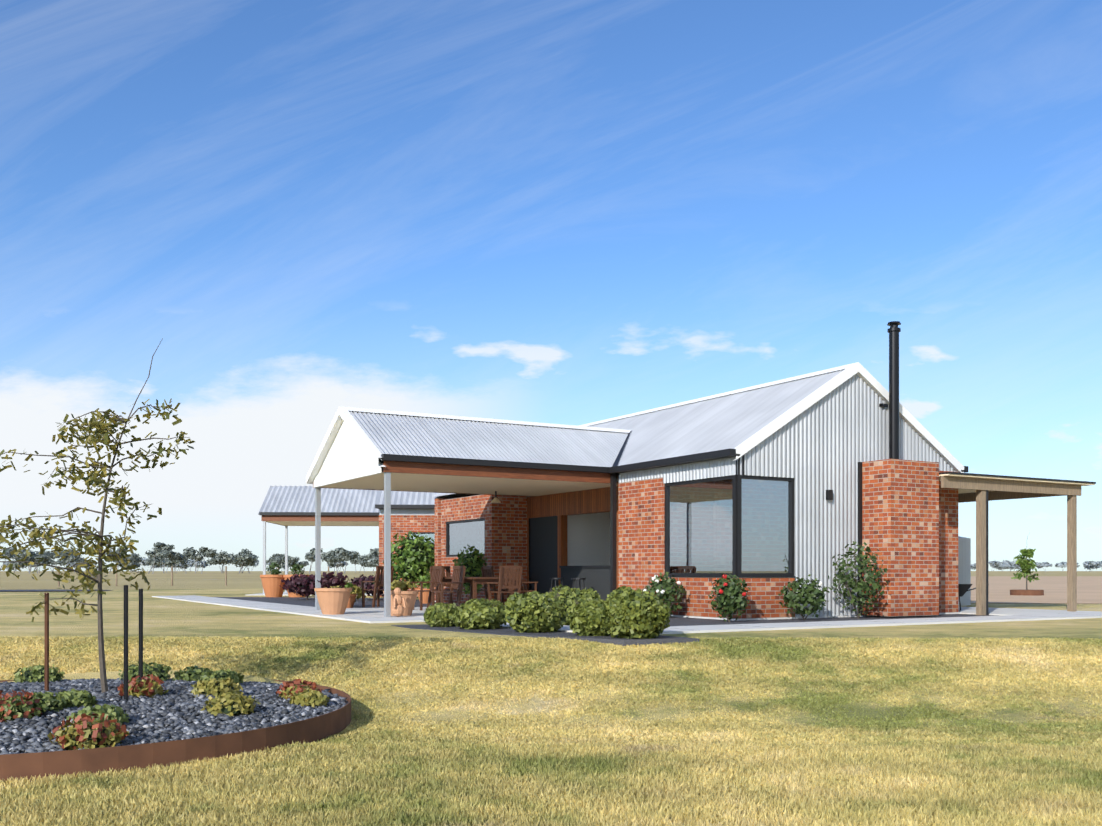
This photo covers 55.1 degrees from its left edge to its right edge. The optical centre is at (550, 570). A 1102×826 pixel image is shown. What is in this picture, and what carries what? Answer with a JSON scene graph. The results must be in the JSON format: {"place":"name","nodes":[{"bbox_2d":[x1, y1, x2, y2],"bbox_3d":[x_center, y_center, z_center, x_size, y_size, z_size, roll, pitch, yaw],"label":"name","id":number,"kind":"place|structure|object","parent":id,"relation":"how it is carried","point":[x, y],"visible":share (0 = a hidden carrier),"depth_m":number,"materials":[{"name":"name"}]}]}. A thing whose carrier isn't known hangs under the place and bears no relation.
{"place":"outdoors","nodes":[
{"label":"outdoors","id":0,"kind":"place"},
{"bbox_2d":[0,589,107,590],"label":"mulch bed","id":1,"kind":"object","parent":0,"point":[47,590],"visible":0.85,"depth_m":49.32,"materials":[{"name":"brown soil"}]},
{"bbox_2d":[0,741,1101,825],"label":"grass","id":2,"kind":"structure","parent":0,"point":[388,783],"depth_m":7.18,"materials":[{"name":"green plant"}]},
{"bbox_2d":[0,571,1101,746],"bbox_3d":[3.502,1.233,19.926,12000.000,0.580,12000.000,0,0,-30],"label":"ground","id":3,"kind":"structure","parent":0,"point":[162,617],"depth_m":16.72,"materials":[{"name":"green plant"}]},
{"bbox_2d":[0,566,328,586],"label":"paddock fence","id":4,"kind":"object","parent":3,"relation":"on","point":[225,579],"visible":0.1,"depth_m":66.13,"materials":[{"name":"brown wood"}]},
{"bbox_2d":[0,678,348,754],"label":"gravel","id":5,"kind":"structure","parent":3,"relation":"on","point":[156,729],"depth_m":8.97,"materials":[{"name":"grey gravel"}]},
{"bbox_2d":[0,689,44,721],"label":"bed plant","id":6,"kind":"object","parent":5,"relation":"on","point":[14,707],"visible":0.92,"depth_m":8.78,"materials":[{"name":"green plant"}]},
{"bbox_2d":[10,664,64,682],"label":"bed plant","id":7,"kind":"object","parent":5,"relation":"on","point":[34,674],"visible":0.77,"depth_m":11.90,"materials":[{"name":"green plant"}]},
{"bbox_2d":[23,691,66,712],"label":"bed plant","id":8,"kind":"object","parent":5,"relation":"on","point":[49,701],"visible":0.38,"depth_m":9.14,"materials":[{"name":"green plant"}]},
{"bbox_2d":[58,688,96,708],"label":"bed plant","id":9,"kind":"object","parent":5,"relation":"on","point":[73,697],"visible":0.58,"depth_m":9.42,"materials":[{"name":"green plant"}]},
{"bbox_2d":[47,713,129,749],"bbox_3d":[-3.517,1.233,8.028,0.568,0.297,0.549,0,0,-30],"label":"bed plant","id":10,"kind":"object","parent":5,"relation":"on","point":[86,732],"visible":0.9,"depth_m":7.92,"materials":[{"name":"green plant"}]},
{"bbox_2d":[44,585,142,700],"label":"tree stakes","id":11,"kind":"object","parent":5,"relation":"on","point":[46,641],"visible":0.6,"depth_m":10.45,"materials":[{"name":"black wood"}]},
{"bbox_2d":[0,338,194,692],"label":"tree sapling","id":12,"kind":"object","parent":5,"relation":"on","point":[102,431],"visible":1,"depth_m":10.34,"materials":[{"name":"green plant"}]},
{"bbox_2d":[66,704,129,725],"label":"bed plant","id":13,"kind":"object","parent":5,"relation":"on","point":[117,713],"visible":0.48,"depth_m":8.61,"materials":[{"name":"green plant"}]},
{"bbox_2d":[118,674,168,697],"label":"bed plant","id":14,"kind":"object","parent":5,"relation":"on","point":[148,687],"visible":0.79,"depth_m":10.17,"materials":[{"name":"red plant"}]},
{"bbox_2d":[118,661,172,680],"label":"bed plant","id":15,"kind":"object","parent":5,"relation":"on","point":[160,672],"visible":0.65,"depth_m":11.99,"materials":[{"name":"green plant"}]},
{"bbox_2d":[172,665,212,680],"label":"bed plant","id":16,"kind":"object","parent":5,"relation":"on","point":[192,673],"visible":0.5,"depth_m":12.09,"materials":[{"name":"green plant"}]},
{"bbox_2d":[190,677,242,697],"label":"bed plant","id":17,"kind":"object","parent":5,"relation":"on","point":[214,687],"visible":0.65,"depth_m":10.39,"materials":[{"name":"yellow plant"}]},
{"bbox_2d":[197,669,241,683],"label":"bed plant","id":18,"kind":"object","parent":5,"relation":"on","point":[218,674],"visible":0.42,"depth_m":11.53,"materials":[{"name":"green plant"}]},
{"bbox_2d":[201,692,260,716],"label":"bed plant","id":19,"kind":"object","parent":5,"relation":"on","point":[230,704],"visible":0.96,"depth_m":9.44,"materials":[{"name":"yellow plant"}]},
{"bbox_2d":[221,669,243,682],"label":"bed plant","id":20,"kind":"object","parent":5,"relation":"on","point":[239,677],"visible":0.08,"depth_m":12.08,"materials":[{"name":"green plant"}]},
{"bbox_2d":[276,679,321,698],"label":"bed plant","id":21,"kind":"object","parent":5,"relation":"on","point":[290,689],"visible":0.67,"depth_m":10.67,"materials":[{"name":"red plant"}]},
{"bbox_2d":[289,690,329,706],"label":"bed plant","id":22,"kind":"object","parent":5,"relation":"on","point":[310,698],"visible":0.88,"depth_m":10.27,"materials":[{"name":"yellow plant"}]},
{"bbox_2d":[0,680,350,781],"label":"garden edging","id":23,"kind":"object","parent":3,"relation":"on","point":[117,758],"visible":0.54,"depth_m":8.11,"materials":[{"name":"brown metal"}]},
{"bbox_2d":[0,542,378,573],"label":"distant trees","id":24,"kind":"object","parent":3,"relation":"on","point":[164,554],"visible":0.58,"depth_m":405.81,"materials":[{"name":"green plant"}]},
{"bbox_2d":[247,485,379,594],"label":"veranda","id":25,"kind":"object","parent":3,"relation":"on","point":[286,506],"visible":0.25,"depth_m":42.09,"materials":[{"name":"black metal"}]},
{"bbox_2d":[375,490,437,596],"bbox_3d":[-0.081,-1.173,38.806,12.200,4.152,4.300,0,0,-3],"label":"angled wing","id":26,"kind":"object","parent":3,"relation":"on","point":[413,512],"visible":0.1,"depth_m":36.70,"materials":[{"name":"brick"}]},
{"bbox_2d":[0,636,1101,747],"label":"grass","id":27,"kind":"structure","parent":3,"relation":"on","point":[799,650],"depth_m":12.58,"materials":[{"name":"green plant"}]},
{"bbox_2d":[3,557,1101,571],"bbox_3d":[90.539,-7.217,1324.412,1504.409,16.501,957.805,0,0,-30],"label":"distant trees","id":28,"kind":"object","parent":3,"relation":"on","point":[1007,564],"visible":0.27,"depth_m":1107.92,"materials":[{"name":"green plant"}]},
{"bbox_2d":[216,597,999,646],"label":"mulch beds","id":29,"kind":"object","parent":3,"relation":"on","point":[659,639],"visible":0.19,"depth_m":19.11,"materials":[{"name":"brown soil"}]},
{"bbox_2d":[279,574,324,599],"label":"purple shrub","id":30,"kind":"object","parent":29,"relation":"on","point":[303,585],"visible":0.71,"depth_m":33.69,"materials":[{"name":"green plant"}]},
{"bbox_2d":[325,582,365,602],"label":"potted plant","id":31,"kind":"object","parent":29,"relation":"on","point":[358,590],"visible":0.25,"depth_m":27.34,"materials":[{"name":"green plant"}]},
{"bbox_2d":[346,574,400,599],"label":"purple shrub","id":32,"kind":"object","parent":29,"relation":"on","point":[367,585],"visible":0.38,"depth_m":33.39,"materials":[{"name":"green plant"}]},
{"bbox_2d":[383,531,434,589],"bbox_3d":[-4.384,-0.162,33.041,1.854,2.189,1.880,0,0,-30],"label":"citrus shrub","id":33,"kind":"object","parent":29,"relation":"on","point":[411,556],"visible":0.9,"depth_m":32.65,"materials":[{"name":"green plant"}]},
{"bbox_2d":[423,602,456,626],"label":"hedge shrub","id":34,"kind":"object","parent":29,"relation":"on","point":[437,614],"visible":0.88,"depth_m":17.53,"materials":[{"name":"green plant"}]},
{"bbox_2d":[449,598,507,629],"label":"hedge shrub","id":35,"kind":"object","parent":29,"relation":"on","point":[476,613],"visible":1,"depth_m":16.77,"materials":[{"name":"green plant"}]},
{"bbox_2d":[503,587,568,632],"bbox_3d":[-0.234,0.628,16.162,0.964,0.763,0.980,0,0,-30],"label":"hedge shrub","id":36,"kind":"object","parent":29,"relation":"on","point":[535,611],"visible":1,"depth_m":15.88,"materials":[{"name":"green plant"}]},
{"bbox_2d":[549,584,599,624],"bbox_3d":[0.385,0.621,18.410,1.096,0.804,1.187,0,0,-30],"label":"hedge shrub","id":37,"kind":"object","parent":29,"relation":"on","point":[567,596],"visible":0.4,"depth_m":18.15,"materials":[{"name":"green plant"}]},
{"bbox_2d":[567,599,610,635],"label":"hedge shrub","id":38,"kind":"object","parent":29,"relation":"on","point":[584,619],"visible":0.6,"depth_m":15.06,"materials":[{"name":"green plant"}]},
{"bbox_2d":[599,585,670,638],"bbox_3d":[1.201,0.604,14.753,1.059,0.817,1.054,0,0,-30],"label":"hedge shrub","id":39,"kind":"object","parent":29,"relation":"on","point":[628,612],"visible":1,"depth_m":14.43,"materials":[{"name":"green plant"}]},
{"bbox_2d":[642,572,686,614],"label":"rose shrub","id":40,"kind":"object","parent":29,"relation":"on","point":[669,589],"visible":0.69,"depth_m":20.81,"materials":[{"name":"green plant"}]},
{"bbox_2d":[708,573,750,621],"bbox_3d":[3.238,0.487,19.265,0.750,0.903,0.757,0,0,-30],"label":"rose shrub","id":41,"kind":"object","parent":29,"relation":"on","point":[726,599],"visible":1,"depth_m":19.12,"materials":[{"name":"green plant"}]},
{"bbox_2d":[778,574,829,619],"bbox_3d":[4.816,0.502,19.985,0.960,0.875,0.973,0,0,-30],"label":"rose shrub","id":42,"kind":"object","parent":29,"relation":"on","point":[815,597],"visible":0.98,"depth_m":19.83,"materials":[{"name":"green plant"}]},
{"bbox_2d":[828,541,887,618],"bbox_3d":[6.016,0.179,20.678,1.137,1.517,1.159,0,0,-30],"label":"tall shrub","id":43,"kind":"object","parent":29,"relation":"on","point":[847,581],"visible":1,"depth_m":20.56,"materials":[{"name":"green plant"}]},
{"bbox_2d":[152,595,1101,633],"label":"paving paths","id":44,"kind":"structure","parent":3,"relation":"on","point":[369,615],"depth_m":20.58,"materials":[{"name":"concrete"}]},
{"bbox_2d":[260,562,284,596],"bbox_3d":[-9.907,0.304,37.753,0.972,1.258,0.972,0,0,-30],"label":"orange pot","id":45,"kind":"object","parent":44,"relation":"on","point":[272,582],"visible":0.9,"depth_m":37.46,"materials":[{"name":"ceramic"}]},
{"bbox_2d":[283,562,308,596],"bbox_3d":[-9.059,0.302,37.667,0.972,1.262,0.972,0,0,-30],"label":"orange pot","id":46,"kind":"object","parent":44,"relation":"on","point":[295,568],"visible":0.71,"depth_m":37.52,"materials":[{"name":"ceramic"}]},
{"bbox_2d":[314,571,351,614],"bbox_3d":[-4.570,0.456,22.176,0.778,0.901,0.778,0,0,-30],"label":"pale pot","id":47,"kind":"object","parent":44,"relation":"on","point":[333,601],"visible":1,"depth_m":21.95,"materials":[{"name":"ceramic"}]},
{"bbox_2d":[344,582,356,607],"bbox_3d":[-5.038,0.604,26.067,0.475,0.657,0.475,0,0,-30],"label":"orange pot","id":48,"kind":"object","parent":44,"relation":"on","point":[351,601],"visible":0.38,"depth_m":25.98,"materials":[{"name":"ceramic"}]},
{"bbox_2d":[360,566,393,607],"bbox_3d":[-4.302,0.393,26.220,0.620,1.020,0.598,0,0,40],"label":"chair","id":49,"kind":"object","parent":44,"relation":"on","point":[379,584],"visible":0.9,"depth_m":26.01,"materials":[{"name":"brown wood"}]},
{"bbox_2d":[392,587,405,616],"bbox_3d":[-3.010,0.615,20.773,0.272,0.586,0.272,0,0,-30],"label":"garden statue","id":50,"kind":"object","parent":44,"relation":"on","point":[398,607],"visible":1,"depth_m":20.72,"materials":[{"name":"ceramic"}]},
{"bbox_2d":[383,579,418,615],"bbox_3d":[-3.046,0.526,21.442,0.713,0.753,0.713,0,0,-30],"label":"pale pot","id":51,"kind":"object","parent":44,"relation":"on","point":[409,596],"visible":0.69,"depth_m":21.27,"materials":[{"name":"ceramic"}]},
{"bbox_2d":[416,573,431,603],"bbox_3d":[-3.606,0.486,30.369,0.540,0.894,0.540,0,0,-30],"label":"orange pot","id":52,"kind":"object","parent":44,"relation":"on","point":[425,585],"visible":0.56,"depth_m":30.24,"materials":[{"name":"ceramic"}]},
{"bbox_2d":[411,566,443,609],"bbox_3d":[-2.865,0.393,24.496,0.620,1.020,0.598,0,0,-30],"label":"chair","id":53,"kind":"object","parent":44,"relation":"on","point":[437,573],"visible":0.67,"depth_m":24.45,"materials":[{"name":"brown wood"}]},
{"bbox_2d":[430,566,459,603],"bbox_3d":[-2.601,0.393,25.852,0.598,1.020,0.620,0,0,-30],"label":"chair","id":54,"kind":"object","parent":44,"relation":"on","point":[448,572],"visible":0.23,"depth_m":26.09,"materials":[{"name":"brown wood"}]},
{"bbox_2d":[430,566,465,606],"bbox_3d":[-2.288,0.393,23.502,0.620,1.020,0.598,0,0,-30],"label":"chair","id":55,"kind":"object","parent":44,"relation":"on","point":[458,575],"visible":0.9,"depth_m":23.50,"materials":[{"name":"brown wood"}]},
{"bbox_2d":[306,406,631,616],"bbox_3d":[-1.049,-1.305,24.684,8.090,4.455,4.800,0,0,-30],"label":"veranda","id":56,"kind":"object","parent":44,"relation":"on","point":[387,452],"visible":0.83,"depth_m":23.09,"materials":[{"name":"black metal"}]},
{"bbox_2d":[452,544,487,597],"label":"citrus shrub","id":57,"kind":"object","parent":44,"relation":"on","point":[473,562],"visible":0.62,"depth_m":26.90,"materials":[{"name":"green plant"}]},
{"bbox_2d":[436,577,515,602],"bbox_3d":[-1.802,0.523,24.478,1.100,0.760,2.200,0,0,-30],"label":"outdoor table","id":58,"kind":"object","parent":44,"relation":"on","point":[473,581],"visible":0.48,"depth_m":23.57,"materials":[{"name":"brown wood"}]},
{"bbox_2d":[481,566,505,604],"bbox_3d":[-1.291,0.393,25.410,0.620,1.020,0.598,0,0,-30],"label":"chair","id":59,"kind":"object","parent":44,"relation":"on","point":[486,571],"visible":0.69,"depth_m":25.34,"materials":[{"name":"brown wood"}]},
{"bbox_2d":[487,566,522,600],"bbox_3d":[-1.004,0.393,23.103,0.598,1.020,0.620,0,0,-30],"label":"chair","id":60,"kind":"object","parent":44,"relation":"on","point":[511,585],"visible":0.9,"depth_m":22.91,"materials":[{"name":"brown wood"}]},
{"bbox_2d":[504,569,537,596],"bbox_3d":[-0.714,0.393,24.416,0.620,1.020,0.598,0,0,-30],"label":"chair","id":61,"kind":"object","parent":44,"relation":"on","point":[524,590],"visible":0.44,"depth_m":24.32,"materials":[{"name":"brown wood"}]},
{"bbox_2d":[550,578,563,591],"bbox_3d":[0.143,0.534,25.608,0.331,0.742,0.340,0,0,-30],"label":"stool","id":62,"kind":"object","parent":44,"relation":"on","point":[555,582],"visible":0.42,"depth_m":25.57,"materials":[{"name":"black metal"}]},
{"bbox_2d":[571,578,585,589],"bbox_3d":[0.646,0.534,24.743,0.331,0.742,0.340,0,0,-30],"label":"stool","id":63,"kind":"object","parent":44,"relation":"on","point":[577,579],"visible":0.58,"depth_m":24.70,"materials":[{"name":"black metal"}]},
{"bbox_2d":[939,472,1095,614],"bbox_3d":[9.132,-0.527,24.399,4.910,2.960,4.160,0,0,-30],"label":"pergola","id":64,"kind":"object","parent":44,"relation":"on","point":[981,490],"visible":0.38,"depth_m":22.67,"materials":[{"name":"brown wood"}]},
{"bbox_2d":[435,455,960,620],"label":"house walls","id":65,"kind":"structure","parent":3,"relation":"on","point":[908,519],"depth_m":22.71,"materials":[{"name":"red brick"}]},
{"bbox_2d":[446,475,795,576],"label":"house windows","id":66,"kind":"structure","parent":65,"relation":"in","point":[740,525],"depth_m":20.61,"materials":[{"name":"glass"}]},
{"bbox_2d":[432,362,967,496],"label":"house roof","id":67,"kind":"structure","parent":65,"relation":"on","point":[738,423],"depth_m":22.42,"materials":[{"name":"silver metal"}]},
{"bbox_2d":[619,374,955,616],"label":"corrugated wall cladding","id":68,"kind":"structure","parent":65,"relation":"attached to","point":[828,441],"depth_m":21.14,"materials":[{"name":"silver metal"}]},
{"bbox_2d":[826,490,832,499],"bbox_3d":[5.551,-1.517,21.058,0.120,0.200,0.078,0,0,-30],"label":"wall light","id":69,"kind":"object","parent":65,"relation":"attached to","point":[829,494],"visible":1,"depth_m":21.02,"materials":[{"name":"black metal"}]},
{"bbox_2d":[879,321,900,458],"bbox_3d":[6.985,-3.642,21.695,0.280,2.890,0.440,0,0,-30],"label":"chimney flue","id":70,"kind":"object","parent":65,"relation":"on","point":[893,330],"visible":0.92,"depth_m":21.55,"materials":[{"name":"black metal"}]},
{"bbox_2d":[958,536,970,605],"bbox_3d":[10.764,-0.047,29.523,1.800,2.000,1.800,0,0,-30],"label":"water tank","id":71,"kind":"object","parent":3,"relation":"on","point":[964,560],"visible":0.15,"depth_m":28.78,"materials":[{"name":"grey metal"}]},
{"bbox_2d":[1010,589,1043,595],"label":"corten planter","id":72,"kind":"object","parent":3,"relation":"on","point":[1028,592],"visible":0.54,"depth_m":40.05,"materials":[{"name":"brown metal"}]},
{"bbox_2d":[1011,534,1039,589],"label":"young tree","id":73,"kind":"object","parent":72,"relation":"on","point":[1026,565],"visible":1,"depth_m":40.54,"materials":[{"name":"green plant"}]},
{"bbox_2d":[971,576,1101,603],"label":"sand patch","id":74,"kind":"object","parent":3,"relation":"on","point":[1089,589],"depth_m":53.01,"materials":[{"name":"beige sand"}]},
{"bbox_2d":[0,0,1101,570],"label":"sky","id":75,"kind":"structure","parent":0,"point":[566,212],"materials":[{"name":"blue"}]},
{"bbox_2d":[958,584,988,609],"bbox_3d":[9.158,0.604,24.368,2.064,0.602,0.760,0,0,-30],"label":"wheelbarrow","id":76,"kind":"object","parent":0,"point":[963,589],"visible":0.17,"depth_m":24.14,"materials":[{"name":"black metal"}]}
]}

